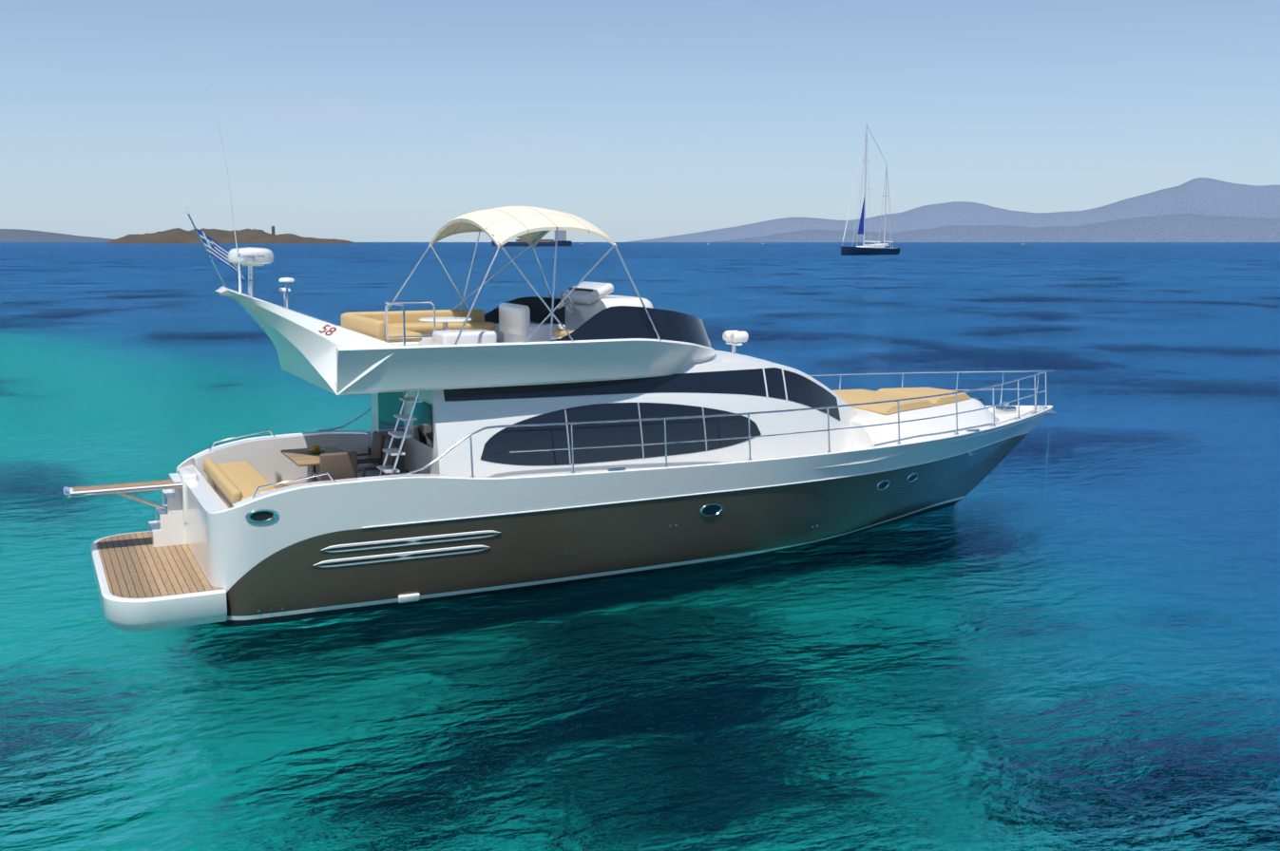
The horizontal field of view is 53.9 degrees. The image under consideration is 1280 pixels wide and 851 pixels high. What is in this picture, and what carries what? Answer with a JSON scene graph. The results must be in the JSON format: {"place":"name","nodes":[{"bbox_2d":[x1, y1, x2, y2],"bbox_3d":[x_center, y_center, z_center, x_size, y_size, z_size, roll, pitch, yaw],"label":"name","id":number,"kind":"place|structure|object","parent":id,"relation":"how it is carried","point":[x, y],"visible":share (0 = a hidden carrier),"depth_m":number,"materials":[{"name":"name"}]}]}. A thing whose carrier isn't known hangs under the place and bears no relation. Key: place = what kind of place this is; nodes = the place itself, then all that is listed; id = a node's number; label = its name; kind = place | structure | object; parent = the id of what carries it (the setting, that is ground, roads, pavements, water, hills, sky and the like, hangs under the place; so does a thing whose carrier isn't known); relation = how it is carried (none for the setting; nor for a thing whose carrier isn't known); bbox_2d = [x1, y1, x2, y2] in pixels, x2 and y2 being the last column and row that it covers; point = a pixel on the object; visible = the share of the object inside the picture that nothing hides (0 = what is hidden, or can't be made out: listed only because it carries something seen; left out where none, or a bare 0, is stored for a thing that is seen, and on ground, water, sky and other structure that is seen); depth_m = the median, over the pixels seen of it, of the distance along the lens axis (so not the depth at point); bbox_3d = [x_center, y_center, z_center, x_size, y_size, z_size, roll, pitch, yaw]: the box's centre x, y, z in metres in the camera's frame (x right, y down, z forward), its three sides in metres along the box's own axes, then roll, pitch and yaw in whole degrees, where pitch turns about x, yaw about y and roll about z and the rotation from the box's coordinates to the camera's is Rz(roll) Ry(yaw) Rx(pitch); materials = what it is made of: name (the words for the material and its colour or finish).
{"place":"outdoors","nodes":[
{"label":"outdoors","id":0,"kind":"place"},
{"bbox_2d":[0,229,113,242],"bbox_3d":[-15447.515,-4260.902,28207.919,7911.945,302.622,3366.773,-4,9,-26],"label":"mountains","id":1,"kind":"structure","parent":0,"point":[16,236],"depth_m":28251.77,"materials":[{"name":"stone"}]},
{"bbox_2d":[0,242,1279,850],"bbox_3d":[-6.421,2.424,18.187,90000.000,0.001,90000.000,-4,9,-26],"label":"sea water","id":2,"kind":"structure","parent":0,"point":[1009,655],"depth_m":16.70,"materials":[{"name":"blue liquid"}]},
{"bbox_2d":[105,228,354,244],"bbox_3d":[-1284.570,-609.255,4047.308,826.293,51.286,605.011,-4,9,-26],"label":"island rock","id":3,"kind":"object","parent":2,"relation":"on","point":[178,236],"visible":0.92,"depth_m":3873.10,"materials":[{"name":"brown stone"}]},
{"bbox_2d":[271,226,275,235],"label":"island huts","id":4,"kind":"object","parent":3,"relation":"on","point":[273,230],"visible":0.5,"depth_m":4079.35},
{"bbox_2d":[491,229,571,246],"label":"cargo ship","id":5,"kind":"object","parent":2,"relation":"on","point":[562,239],"visible":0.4,"depth_m":1475.07,"materials":[{"name":"blue"}]},
{"bbox_2d":[176,407,1052,626],"bbox_3d":[0.892,1.395,21.673,16.300,2.730,4.840,-4,9,-26],"label":"yacht hull","id":6,"kind":"object","parent":2,"relation":"on","point":[251,568],"visible":0.67,"depth_m":18.06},
{"bbox_2d":[62,468,197,524],"bbox_3d":[-7.482,1.109,18.538,1.810,0.750,0.600,-4,9,-26],"label":"passerelle","id":7,"kind":"object","parent":6,"relation":"attached to","point":[183,475],"visible":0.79,"depth_m":18.49,"materials":[{"name":"white metal"}]},
{"bbox_2d":[90,531,227,630],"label":"swim platform","id":8,"kind":"structure","parent":6,"relation":"attached to","point":[143,582],"depth_m":16.58,"materials":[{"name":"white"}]},
{"bbox_2d":[148,473,186,547],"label":"stern steps","id":9,"kind":"structure","parent":8,"relation":"on","point":[166,528],"depth_m":18.75,"materials":[{"name":"white"}]},
{"bbox_2d":[202,431,397,508],"bbox_3d":[-4.887,0.749,18.491,2.511,0.989,3.380,-4,9,-26],"label":"cockpit furniture","id":10,"kind":"object","parent":6,"relation":"on","point":[231,484],"visible":0.5,"depth_m":18.39,"materials":[{"name":"beige fabric"}]},
{"bbox_2d":[377,390,433,476],"bbox_3d":[-3.963,0.210,18.918,0.865,1.942,2.978,-4,9,-26],"label":"saloon aft bulkhead","id":11,"kind":"object","parent":6,"relation":"on","point":[392,417],"visible":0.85,"depth_m":18.27,"materials":[{"name":"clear glass"}]},
{"bbox_2d":[371,349,857,477],"bbox_3d":[0.174,-0.360,21.060,8.500,1.760,4.000,-4,9,-26],"label":"superstructure","id":12,"kind":"object","parent":6,"relation":"on","point":[454,423],"visible":0.4,"depth_m":19.04,"materials":[{"name":"white"}]},
{"bbox_2d":[334,323,716,395],"bbox_3d":[-1.934,-1.180,19.892,6.600,0.640,4.300,-4,9,-26],"label":"flybridge","id":13,"kind":"object","parent":12,"relation":"on","point":[499,363],"visible":0.67,"depth_m":17.67,"materials":[{"name":"white"}]},
{"bbox_2d":[213,286,401,395],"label":"radar arch","id":14,"kind":"structure","parent":13,"relation":"attached to","point":[306,349],"depth_m":17.24,"materials":[{"name":"white plastic"}]},
{"bbox_2d":[196,229,245,281],"bbox_3d":[-5.937,-2.415,17.844,0.715,0.766,0.096,1,8,9],"label":"greek flag","id":15,"kind":"object","parent":14,"relation":"attached to","point":[217,251],"visible":0.83,"depth_m":17.85,"materials":[{"name":"blue fabric"}]},
{"bbox_2d":[184,74,294,308],"bbox_3d":[-5.654,-3.228,17.786,1.435,3.300,0.802,-4,9,-26],"label":"radar and antennas","id":16,"kind":"object","parent":14,"relation":"on","point":[266,257],"visible":0.94,"depth_m":17.75,"materials":[{"name":"white plastic"}]},
{"bbox_2d":[237,253,261,259],"bbox_3d":[-5.440,-2.367,17.609,0.355,0.078,0.007,-3,9,-18],"label":"radar lettering","id":17,"kind":"object","parent":16,"relation":"attached to","point":[249,256],"visible":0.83,"depth_m":17.60,"materials":[{"name":"blue"}]},
{"bbox_2d":[318,324,336,335],"bbox_3d":[-4.233,-1.296,17.047,0.227,0.140,0.005,22,-10,14],"label":"number","id":18,"kind":"object","parent":14,"relation":"attached to","point":[328,331],"visible":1,"depth_m":17.04,"materials":[{"name":"red"}]},
{"bbox_2d":[340,281,653,345],"bbox_3d":[-1.984,-1.622,19.816,4.700,1.195,3.856,-4,9,-26],"label":"flybridge furniture","id":19,"kind":"object","parent":13,"relation":"on","point":[583,302],"visible":0.54,"depth_m":20.14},
{"bbox_2d":[387,219,661,344],"bbox_3d":[-2.001,-2.407,19.680,3.278,2.022,4.266,-4,9,-26],"label":"bimini frame","id":20,"kind":"object","parent":13,"relation":"attached to","point":[551,314],"visible":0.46,"depth_m":18.46,"materials":[{"name":"silver metal"}]},
{"bbox_2d":[428,206,617,247],"bbox_3d":[-1.907,-3.097,19.626,1.860,0.650,3.370,-4,9,-26],"label":"bimini canopy","id":21,"kind":"object","parent":20,"relation":"on","point":[526,224],"visible":0.98,"depth_m":18.53,"materials":[{"name":"beige fabric"}]},
{"bbox_2d":[484,296,713,348],"bbox_3d":[-0.624,-1.621,20.479,3.520,0.835,4.155,-4,9,-26],"label":"flybridge windscreen","id":22,"kind":"object","parent":13,"relation":"on","point":[618,322],"visible":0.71,"depth_m":18.99,"materials":[{"name":"black glass"}]},
{"bbox_2d":[443,357,840,465],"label":"saloon windows","id":23,"kind":"structure","parent":12,"relation":"attached to","point":[500,446],"depth_m":18.90,"materials":[{"name":"black glass"}]},
{"bbox_2d":[722,329,748,353],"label":"searchlights","id":24,"kind":"object","parent":12,"relation":"on","point":[735,337],"visible":1,"depth_m":21.07,"materials":[{"name":"white plastic"}]},
{"bbox_2d":[176,405,1052,514],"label":"deck","id":25,"kind":"structure","parent":6,"relation":"on","point":[267,459],"depth_m":20.34,"materials":[{"name":"white plastic"}]},
{"bbox_2d":[209,370,1053,497],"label":"handrails","id":26,"kind":"object","parent":6,"relation":"on","point":[663,419],"visible":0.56,"depth_m":19.99,"materials":[{"name":"silver metal"}]},
{"bbox_2d":[245,410,1056,612],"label":"hull fittings","id":27,"kind":"object","parent":6,"relation":"in","point":[706,510],"visible":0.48,"depth_m":17.34,"materials":[{"name":"silver metal"}]},
{"bbox_2d":[832,387,1016,449],"bbox_3d":[5.188,-0.276,23.566,4.675,0.738,3.908,-4,9,-26],"label":"foredeck sunpad","id":28,"kind":"object","parent":6,"relation":"on","point":[878,436],"visible":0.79,"depth_m":22.20,"materials":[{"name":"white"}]},
{"bbox_2d":[840,123,900,255],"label":"sailing ketch","id":29,"kind":"object","parent":2,"relation":"on","point":[878,247],"visible":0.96,"depth_m":487.73,"materials":[{"name":"blue"}]},
{"bbox_2d":[0,0,1279,242],"label":"sky","id":30,"kind":"structure","parent":0,"point":[354,121],"materials":[{"name":"blue"}]},
{"bbox_2d":[625,177,1279,242],"bbox_3d":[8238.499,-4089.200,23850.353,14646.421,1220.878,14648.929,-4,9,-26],"label":"mountains","id":31,"kind":"structure","parent":0,"point":[1206,196],"depth_m":24299.58,"materials":[{"name":"stone"}]},
{"bbox_2d":[712,213,1279,242],"bbox_3d":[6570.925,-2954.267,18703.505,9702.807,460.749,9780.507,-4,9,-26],"label":"mountains","id":32,"kind":"structure","parent":0,"point":[1185,228],"depth_m":18328.71,"materials":[{"name":"blue stone"}]}
]}

